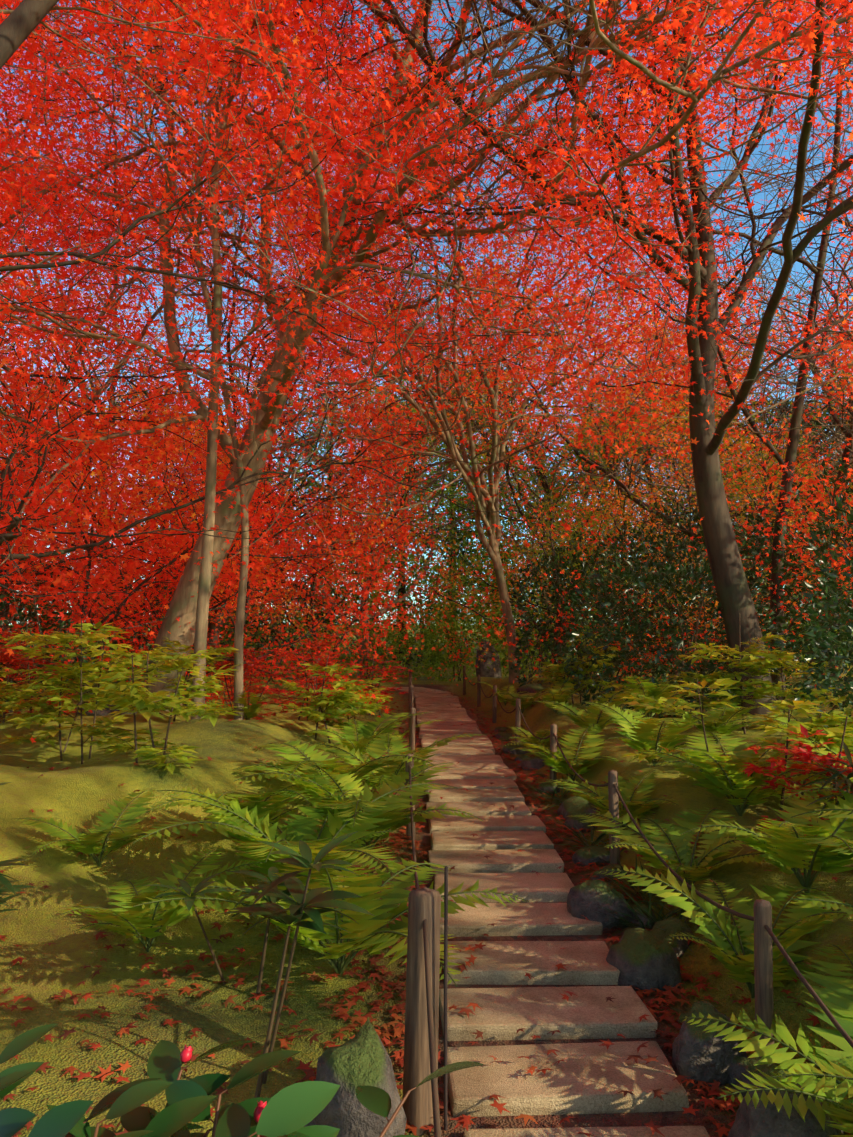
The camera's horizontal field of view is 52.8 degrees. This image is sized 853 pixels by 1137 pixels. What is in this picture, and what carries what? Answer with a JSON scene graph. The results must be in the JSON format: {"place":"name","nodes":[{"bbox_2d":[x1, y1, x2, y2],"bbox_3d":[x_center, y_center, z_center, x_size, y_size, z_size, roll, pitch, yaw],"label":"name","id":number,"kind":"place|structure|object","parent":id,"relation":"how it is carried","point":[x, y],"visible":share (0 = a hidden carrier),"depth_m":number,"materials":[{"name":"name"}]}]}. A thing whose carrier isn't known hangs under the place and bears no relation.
{"place":"outdoors","nodes":[
{"label":"outdoors","id":0,"kind":"place"},
{"bbox_2d":[0,624,852,1136],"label":"ground","id":1,"kind":"structure","parent":0,"point":[76,794],"depth_m":3.70,"materials":[{"name":"plant"}]},
{"bbox_2d":[0,70,36,226],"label":"maple","id":2,"kind":"object","parent":1,"relation":"on","point":[21,72],"visible":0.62,"depth_m":6.99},
{"bbox_2d":[0,407,88,640],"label":"evergreen","id":3,"kind":"object","parent":1,"relation":"on","point":[7,431],"depth_m":24.85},
{"bbox_2d":[0,257,124,534],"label":"tree","id":4,"kind":"object","parent":1,"relation":"on","point":[42,368],"depth_m":30.80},
{"bbox_2d":[0,278,158,633],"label":"maple","id":5,"kind":"object","parent":1,"relation":"on","point":[113,458],"depth_m":9.68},
{"bbox_2d":[1,342,175,566],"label":"tree","id":6,"kind":"object","parent":1,"relation":"on","point":[82,416],"depth_m":23.83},
{"bbox_2d":[72,693,136,715],"bbox_3d":[-3.219,1.365,8.641,0.669,0.256,0.537,-2,-5,31],"label":"rock","id":7,"kind":"object","parent":1,"relation":"on","point":[104,712],"visible":0.21,"depth_m":8.40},
{"bbox_2d":[0,125,254,542],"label":"tree","id":8,"kind":"object","parent":1,"relation":"on","point":[87,353],"depth_m":24.34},
{"bbox_2d":[0,190,283,631],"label":"tree","id":9,"kind":"object","parent":1,"relation":"on","point":[66,337],"depth_m":27.47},
{"bbox_2d":[39,382,263,660],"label":"tree","id":10,"kind":"object","parent":1,"relation":"on","point":[116,404],"depth_m":26.82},
{"bbox_2d":[0,385,308,710],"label":"maple","id":11,"kind":"object","parent":1,"relation":"on","point":[80,566],"depth_m":10.51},
{"bbox_2d":[0,243,311,713],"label":"maple","id":12,"kind":"object","parent":1,"relation":"on","point":[116,516],"depth_m":10.59,"materials":[{"name":"plant"}]},
{"bbox_2d":[0,0,341,667],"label":"maple","id":13,"kind":"object","parent":1,"relation":"on","point":[93,235],"depth_m":12.52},
{"bbox_2d":[2,145,361,637],"bbox_3d":[-7.278,-3.925,28.021,12.927,14.230,19.213,0,-4,2],"label":"tree","id":14,"kind":"object","parent":1,"relation":"on","point":[152,375],"depth_m":24.62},
{"bbox_2d":[0,168,369,712],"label":"maple","id":15,"kind":"object","parent":1,"relation":"on","point":[194,403],"depth_m":7.42,"materials":[{"name":"plant"}]},
{"bbox_2d":[0,215,377,667],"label":"tree","id":16,"kind":"object","parent":1,"relation":"on","point":[93,479],"depth_m":19.13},
{"bbox_2d":[0,253,422,685],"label":"maple","id":17,"kind":"object","parent":1,"relation":"on","point":[100,450],"depth_m":13.02,"materials":[{"name":"plant"}]},
{"bbox_2d":[0,287,448,716],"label":"maple","id":18,"kind":"object","parent":1,"relation":"on","point":[255,583],"depth_m":10.56,"materials":[{"name":"plant"}]},
{"bbox_2d":[129,451,326,663],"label":"tree","id":19,"kind":"object","parent":1,"relation":"on","point":[317,616],"depth_m":23.17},
{"bbox_2d":[0,307,460,701],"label":"maple","id":20,"kind":"object","parent":1,"relation":"on","point":[308,530],"depth_m":12.49,"materials":[{"name":"plant"}]},
{"bbox_2d":[0,239,469,695],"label":"maple","id":21,"kind":"object","parent":1,"relation":"on","point":[123,610],"depth_m":10.98,"materials":[{"name":"plant"}]},
{"bbox_2d":[0,0,470,489],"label":"maple","id":22,"kind":"object","parent":1,"relation":"on","point":[222,22],"depth_m":5.90,"materials":[{"name":"plant"}]},
{"bbox_2d":[0,1024,483,1136],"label":"camellia","id":23,"kind":"object","parent":1,"relation":"on","point":[292,1110],"depth_m":1.40,"materials":[{"name":"plant"}]},
{"bbox_2d":[180,1044,266,1122],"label":"flower buds","id":24,"kind":"object","parent":23,"relation":"attached to","point":[186,1055],"visible":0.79,"depth_m":1.50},
{"bbox_2d":[0,0,523,680],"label":"maple","id":25,"kind":"object","parent":1,"relation":"on","point":[132,280],"depth_m":9.36,"materials":[{"name":"plant"}]},
{"bbox_2d":[2,113,573,671],"bbox_3d":[-5.174,-3.676,22.024,18.948,14.290,16.085,0,-4,2],"label":"tree","id":26,"kind":"object","parent":1,"relation":"on","point":[293,445],"depth_m":21.85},
{"bbox_2d":[0,0,623,719],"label":"maple","id":27,"kind":"object","parent":1,"relation":"on","point":[190,452],"depth_m":8.61,"materials":[{"name":"plant"}]},
{"bbox_2d":[243,374,397,660],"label":"tree","id":28,"kind":"object","parent":1,"relation":"on","point":[311,483],"depth_m":26.35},
{"bbox_2d":[44,240,621,655],"bbox_3d":[-2.713,-4.306,28.258,18.777,14.696,14.795,0,-4,2],"label":"tree","id":29,"kind":"object","parent":1,"relation":"on","point":[439,468],"depth_m":27.00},
{"bbox_2d":[131,386,565,698],"bbox_3d":[-1.170,-0.398,15.394,7.282,5.632,8.481,0,-4,2],"label":"maple","id":30,"kind":"object","parent":1,"relation":"on","point":[356,517],"depth_m":14.83,"materials":[{"name":"plant"}]},
{"bbox_2d":[0,0,701,742],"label":"maple","id":31,"kind":"object","parent":1,"relation":"on","point":[206,356],"depth_m":7.01,"materials":[{"name":"plant"}]},
{"bbox_2d":[305,1019,406,1136],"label":"rock","id":32,"kind":"object","parent":1,"relation":"on","point":[361,1058],"visible":0.81,"depth_m":2.23,"materials":[{"name":"stone"}]},
{"bbox_2d":[0,1,721,698],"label":"maple","id":33,"kind":"object","parent":1,"relation":"on","point":[219,621],"depth_m":13.90,"materials":[{"name":"plant"}]},
{"bbox_2d":[0,0,722,719],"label":"maple","id":34,"kind":"object","parent":1,"relation":"on","point":[200,636],"depth_m":7.96,"materials":[{"name":"plant"}]},
{"bbox_2d":[0,0,725,198],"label":"maple","id":35,"kind":"object","parent":1,"relation":"on","point":[357,28],"depth_m":6.78,"materials":[{"name":"plant"}]},
{"bbox_2d":[0,3,741,681],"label":"maple","id":36,"kind":"object","parent":1,"relation":"on","point":[250,386],"depth_m":14.14,"materials":[{"name":"plant"}]},
{"bbox_2d":[283,401,495,670],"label":"tree","id":37,"kind":"object","parent":1,"relation":"on","point":[392,559],"depth_m":24.26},
{"bbox_2d":[8,36,788,679],"bbox_3d":[-0.422,-3.469,18.879,14.772,12.202,15.128,0,-4,2],"label":"maple","id":38,"kind":"object","parent":1,"relation":"on","point":[364,620],"depth_m":18.27,"materials":[{"name":"plant"}]},
{"bbox_2d":[217,597,595,684],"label":"bushes","id":39,"kind":"object","parent":1,"relation":"on","point":[428,657],"depth_m":18.71,"materials":[{"name":"plant"}]},
{"bbox_2d":[405,754,415,839],"bbox_3d":[-0.096,1.423,5.141,0.068,0.622,0.056,-3,-5,37],"label":"fence post","id":40,"kind":"object","parent":1,"relation":"on","point":[408,826],"visible":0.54,"depth_m":5.13,"materials":[{"name":"brown wood"}]},
{"bbox_2d":[409,675,440,1136],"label":"fence rope","id":41,"kind":"object","parent":40,"relation":"attached to","point":[435,1102],"visible":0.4,"depth_m":2.11,"materials":[{"name":"brown"}]},
{"bbox_2d":[409,685,413,723],"bbox_3d":[-0.178,1.685,9.933,0.053,0.678,0.071,3,-5,-34],"label":"fence post","id":42,"kind":"object","parent":1,"relation":"on","point":[411,687],"visible":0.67,"depth_m":9.92,"materials":[{"name":"brown wood"}]},
{"bbox_2d":[409,707,415,753],"bbox_3d":[-0.129,1.537,7.532,0.053,0.636,0.082,3,-5,-34],"label":"fence post","id":43,"kind":"object","parent":1,"relation":"on","point":[412,710],"visible":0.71,"depth_m":7.52,"materials":[{"name":"brown wood"}]},
{"bbox_2d":[402,887,440,1135],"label":"fence post","id":44,"kind":"object","parent":1,"relation":"on","point":[424,903],"visible":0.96,"depth_m":2.45,"materials":[{"name":"brown wood"}]},
{"bbox_2d":[0,680,850,1136],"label":"fallen leaves","id":45,"kind":"object","parent":1,"relation":"on","point":[386,1042],"visible":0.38,"depth_m":3.08,"materials":[{"name":"red plant"}]},
{"bbox_2d":[0,0,852,710],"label":"maple","id":46,"kind":"object","parent":1,"relation":"on","point":[808,42],"depth_m":6.82,"materials":[{"name":"plant"}]},
{"bbox_2d":[0,459,852,727],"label":"bushes","id":47,"kind":"object","parent":1,"relation":"on","point":[662,577],"depth_m":9.99,"materials":[{"name":"plant"}]},
{"bbox_2d":[0,613,852,811],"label":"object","id":48,"kind":"object","parent":1,"relation":"on","point":[112,693],"depth_m":6.39,"materials":[{"name":"plant"}]},
{"bbox_2d":[0,615,852,835],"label":"cane shrubs","id":49,"kind":"object","parent":1,"relation":"on","point":[805,754],"depth_m":8.32,"materials":[{"name":"plant"}]},
{"bbox_2d":[0,0,852,714],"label":"maple","id":50,"kind":"object","parent":1,"relation":"on","point":[731,584],"depth_m":7.82,"materials":[{"name":"plant"}]},
{"bbox_2d":[0,0,852,682],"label":"maple","id":51,"kind":"object","parent":1,"relation":"on","point":[487,512],"depth_m":11.46,"materials":[{"name":"plant"}]},
{"bbox_2d":[0,742,852,1097],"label":"whorl shrubs","id":52,"kind":"object","parent":1,"relation":"on","point":[315,897],"depth_m":2.44,"materials":[{"name":"plant"}]},
{"bbox_2d":[4,416,852,676],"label":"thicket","id":53,"kind":"object","parent":1,"relation":"on","point":[485,559],"depth_m":22.51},
{"bbox_2d":[12,676,852,1136],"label":"ferns","id":54,"kind":"object","parent":1,"relation":"on","point":[786,856],"depth_m":3.84,"materials":[{"name":"plant"}]},
{"bbox_2d":[444,866,447,1130],"bbox_3d":[0.055,1.265,2.438,0.013,0.823,0.012,0,-4,2],"label":"iron stake","id":55,"kind":"object","parent":1,"relation":"on","point":[445,977],"visible":1,"depth_m":2.44,"materials":[{"name":"brown"}]},
{"bbox_2d":[337,362,565,656],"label":"tree","id":56,"kind":"object","parent":1,"relation":"on","point":[441,529],"depth_m":29.79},
{"bbox_2d":[463,666,465,694],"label":"fence post","id":57,"kind":"object","parent":1,"relation":"on","point":[464,683],"visible":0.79,"depth_m":15.78,"materials":[{"name":"brown wood"}]},
{"bbox_2d":[477,675,480,706],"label":"fence post","id":58,"kind":"object","parent":1,"relation":"on","point":[478,692],"visible":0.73,"depth_m":13.38,"materials":[{"name":"brown wood"}]},
{"bbox_2d":[475,639,501,677],"bbox_3d":[1.271,1.907,17.615,0.542,0.932,0.463,1,-4,-10],"label":"standing stone","id":59,"kind":"object","parent":1,"relation":"on","point":[482,670],"visible":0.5,"depth_m":17.44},
{"bbox_2d":[492,685,496,722],"bbox_3d":[0.871,1.795,11.005,0.054,0.611,0.071,-3,-5,38],"label":"fence post","id":60,"kind":"object","parent":1,"relation":"on","point":[494,715],"visible":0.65,"depth_m":10.99,"materials":[{"name":"brown wood"}]},
{"bbox_2d":[494,727,507,731],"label":"rock","id":61,"kind":"object","parent":1,"relation":"on","point":[502,728],"visible":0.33,"depth_m":10.08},
{"bbox_2d":[495,732,512,738],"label":"rock","id":62,"kind":"object","parent":1,"relation":"on","point":[503,734],"visible":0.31,"depth_m":9.43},
{"bbox_2d":[498,737,510,740],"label":"rock","id":63,"kind":"object","parent":1,"relation":"on","point":[502,738],"visible":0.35,"depth_m":9.23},
{"bbox_2d":[417,376,599,666],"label":"tree","id":64,"kind":"object","parent":1,"relation":"on","point":[504,503],"depth_m":25.00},
{"bbox_2d":[502,742,532,753],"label":"rock","id":65,"kind":"object","parent":1,"relation":"on","point":[507,748],"visible":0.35,"depth_m":8.27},
{"bbox_2d":[515,698,520,741],"bbox_3d":[0.923,1.624,8.706,0.070,0.620,0.057,0,-4,2],"label":"fence post","id":66,"kind":"object","parent":1,"relation":"on","point":[517,716],"visible":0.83,"depth_m":8.69,"materials":[{"name":"brown wood"}]},
{"bbox_2d":[513,755,528,760],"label":"rock","id":67,"kind":"object","parent":1,"relation":"on","point":[521,757],"visible":0.17,"depth_m":7.77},
{"bbox_2d":[517,757,545,770],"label":"rock","id":68,"kind":"object","parent":1,"relation":"on","point":[535,763],"visible":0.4,"depth_m":7.38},
{"bbox_2d":[517,684,550,693],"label":"rock","id":69,"kind":"object","parent":1,"relation":"on","point":[533,688],"visible":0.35,"depth_m":11.81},
{"bbox_2d":[532,773,546,777],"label":"rock","id":70,"kind":"object","parent":1,"relation":"on","point":[542,775],"visible":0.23,"depth_m":6.98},
{"bbox_2d":[365,391,717,676],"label":"maple","id":71,"kind":"object","parent":1,"relation":"on","point":[549,528],"depth_m":15.18,"materials":[{"name":"plant"}]},
{"bbox_2d":[241,0,852,682],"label":"maple","id":72,"kind":"object","parent":1,"relation":"on","point":[621,486],"depth_m":12.79,"materials":[{"name":"plant"}]},
{"bbox_2d":[538,782,560,793],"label":"rock","id":73,"kind":"object","parent":1,"relation":"on","point":[547,785],"visible":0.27,"depth_m":6.35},
{"bbox_2d":[550,724,556,783],"bbox_3d":[0.961,1.485,6.511,0.068,0.611,0.056,3,-5,-34],"label":"fence post","id":74,"kind":"object","parent":1,"relation":"on","point":[553,747],"visible":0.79,"depth_m":6.50,"materials":[{"name":"brown wood"}]},
{"bbox_2d":[268,204,843,658],"bbox_3d":[5.295,-4.499,30.193,20.011,15.563,18.578,0,-4,2],"label":"tree","id":75,"kind":"object","parent":1,"relation":"on","point":[579,367],"depth_m":26.06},
{"bbox_2d":[552,797,567,804],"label":"rock","id":76,"kind":"object","parent":1,"relation":"on","point":[557,801],"visible":0.12,"depth_m":6.01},
{"bbox_2d":[354,255,785,666],"bbox_3d":[2.803,-2.640,21.962,12.096,12.768,13.847,0,-4,2],"label":"tree","id":77,"kind":"object","parent":1,"relation":"on","point":[519,564],"depth_m":21.16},
{"bbox_2d":[287,0,852,699],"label":"maple","id":78,"kind":"object","parent":1,"relation":"on","point":[794,434],"depth_m":10.00,"materials":[{"name":"plant"}]},
{"bbox_2d":[477,408,674,661],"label":"tree","id":79,"kind":"object","parent":1,"relation":"on","point":[575,484],"depth_m":23.60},
{"bbox_2d":[557,796,596,820],"bbox_3d":[0.980,1.595,5.644,0.246,0.175,0.372,1,-4,-16],"label":"rock","id":80,"kind":"object","parent":1,"relation":"on","point":[573,805],"visible":0.44,"depth_m":5.59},
{"bbox_2d":[562,813,597,832],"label":"rock","id":81,"kind":"object","parent":1,"relation":"on","point":[571,822],"visible":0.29,"depth_m":5.29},
{"bbox_2d":[572,845,609,865],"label":"rock","id":82,"kind":"object","parent":1,"relation":"on","point":[586,855],"visible":0.46,"depth_m":4.65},
{"bbox_2d":[567,879,631,932],"bbox_3d":[0.778,1.531,3.866,0.301,0.253,0.240,-1,-4,17],"label":"rock","id":83,"kind":"object","parent":1,"relation":"on","point":[583,897],"visible":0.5,"depth_m":3.81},
{"bbox_2d":[590,864,629,881],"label":"rock","id":84,"kind":"object","parent":1,"relation":"on","point":[609,867],"visible":0.33,"depth_m":4.41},
{"bbox_2d":[608,770,620,864],"bbox_3d":[0.998,1.396,4.558,0.059,0.650,0.057,0,-4,2],"label":"fence post","id":85,"kind":"object","parent":1,"relation":"on","point":[613,797],"visible":0.6,"depth_m":4.54,"materials":[{"name":"brown wood"}]},
{"bbox_2d":[519,775,713,953],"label":"grass tufts","id":86,"kind":"object","parent":1,"relation":"on","point":[649,902],"depth_m":4.13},
{"bbox_2d":[401,2,852,565],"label":"maple","id":87,"kind":"object","parent":1,"relation":"on","point":[737,309],"depth_m":9.19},
{"bbox_2d":[406,78,852,648],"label":"maple","id":88,"kind":"object","parent":1,"relation":"on","point":[725,390],"depth_m":15.81,"materials":[{"name":"plant"}]},
{"bbox_2d":[630,903,656,928],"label":"rock","id":89,"kind":"object","parent":1,"relation":"on","point":[644,919],"visible":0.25,"depth_m":3.80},
{"bbox_2d":[606,928,681,991],"bbox_3d":[0.837,1.538,3.355,0.268,0.236,0.300,1,-4,-16],"label":"rock","id":90,"kind":"object","parent":1,"relation":"on","point":[641,959],"visible":0.75,"depth_m":3.26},
{"bbox_2d":[441,269,849,677],"bbox_3d":[4.110,-1.409,15.839,6.103,7.199,9.211,2,-5,-23],"label":"maple","id":91,"kind":"object","parent":1,"relation":"on","point":[652,496],"depth_m":15.74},
{"bbox_2d":[445,243,852,689],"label":"maple","id":92,"kind":"object","parent":1,"relation":"on","point":[792,502],"depth_m":10.77,"materials":[{"name":"plant"}]},
{"bbox_2d":[550,384,755,658],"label":"tree","id":93,"kind":"object","parent":1,"relation":"on","point":[621,466],"depth_m":26.64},
{"bbox_2d":[464,254,852,662],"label":"tree","id":94,"kind":"object","parent":1,"relation":"on","point":[638,459],"depth_m":22.56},
{"bbox_2d":[650,916,693,957],"bbox_3d":[1.018,1.564,3.598,0.268,0.157,0.217,4,-6,-44],"label":"rock","id":95,"kind":"object","parent":1,"relation":"on","point":[671,925],"visible":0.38,"depth_m":3.57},
{"bbox_2d":[536,308,852,692],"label":"maple","id":96,"kind":"object","parent":1,"relation":"on","point":[735,467],"depth_m":11.89,"materials":[{"name":"plant"}]},
{"bbox_2d":[676,1011,725,1025],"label":"rock","id":97,"kind":"object","parent":1,"relation":"on","point":[682,1015],"visible":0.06,"depth_m":3.00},
{"bbox_2d":[672,1000,746,1087],"bbox_3d":[0.889,1.518,2.714,0.251,0.260,0.183,2,-5,-23],"label":"rock","id":98,"kind":"object","parent":1,"relation":"on","point":[699,1053],"visible":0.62,"depth_m":2.64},
{"bbox_2d":[644,197,852,609],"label":"maple","id":99,"kind":"object","parent":1,"relation":"on","point":[795,340],"depth_m":10.60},
{"bbox_2d":[728,1056,771,1096],"bbox_3d":[1.036,1.558,2.596,0.205,0.149,0.215,1,-4,-19],"label":"rock","id":100,"kind":"object","parent":1,"relation":"on","point":[739,1066],"visible":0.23,"depth_m":2.60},
{"bbox_2d":[673,294,852,472],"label":"tree","id":101,"kind":"object","parent":1,"relation":"on","point":[822,389],"depth_m":24.15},
{"bbox_2d":[753,899,773,1057],"bbox_3d":[1.041,1.362,2.650,0.055,0.671,0.067,0,-4,2],"label":"fence post","id":102,"kind":"object","parent":1,"relation":"on","point":[763,977],"visible":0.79,"depth_m":2.64,"materials":[{"name":"brown wood"}]},
{"bbox_2d":[464,669,852,1047],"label":"fence rope","id":103,"kind":"object","parent":102,"relation":"attached to","point":[840,1029],"visible":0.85,"depth_m":2.95,"materials":[{"name":"brown"}]},
{"bbox_2d":[694,397,851,657],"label":"evergreen","id":104,"kind":"object","parent":1,"relation":"on","point":[815,429],"depth_m":24.43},
{"bbox_2d":[727,1063,844,1136],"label":"corner rock","id":105,"kind":"object","parent":1,"relation":"on","point":[761,1120],"visible":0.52,"depth_m":2.24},
{"bbox_2d":[719,388,852,516],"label":"maple","id":106,"kind":"object","parent":1,"relation":"on","point":[780,470],"depth_m":14.84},
{"bbox_2d":[732,207,852,683],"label":"maple","id":107,"kind":"object","parent":1,"relation":"on","point":[842,577],"depth_m":9.32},
{"bbox_2d":[784,373,852,662],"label":"evergreen","id":108,"kind":"object","parent":1,"relation":"on","point":[828,411],"depth_m":28.76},
{"bbox_2d":[0,439,852,677],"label":"thicket","id":109,"kind":"object","parent":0,"point":[352,594],"depth_m":24.28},
{"bbox_2d":[0,0,852,624],"label":"sky","id":110,"kind":"structure","parent":0,"point":[760,198],"materials":[{"name":"blue"}]},
{"bbox_2d":[388,687,709,1136],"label":"stone path","id":111,"kind":"structure","parent":0,"point":[589,1078],"depth_m":3.27,"materials":[{"name":"stone"}]},
{"bbox_2d":[245,141,852,673],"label":"maple","id":112,"kind":"object","parent":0,"point":[545,485],"depth_m":16.74,"materials":[{"name":"plant"}]},
{"bbox_2d":[412,125,852,663],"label":"maple","id":113,"kind":"object","parent":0,"point":[813,444],"depth_m":17.49,"materials":[{"name":"plant"}]},
{"bbox_2d":[458,231,852,671],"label":"maple","id":114,"kind":"object","parent":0,"point":[634,471],"depth_m":19.48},
{"bbox_2d":[492,259,851,663],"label":"tree","id":115,"kind":"object","parent":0,"point":[778,410],"depth_m":23.97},
{"bbox_2d":[544,249,852,557],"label":"tree","id":116,"kind":"object","parent":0,"point":[681,368],"depth_m":30.26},
{"bbox_2d":[594,261,852,652],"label":"tree","id":117,"kind":"object","parent":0,"point":[793,387],"depth_m":29.50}
]}

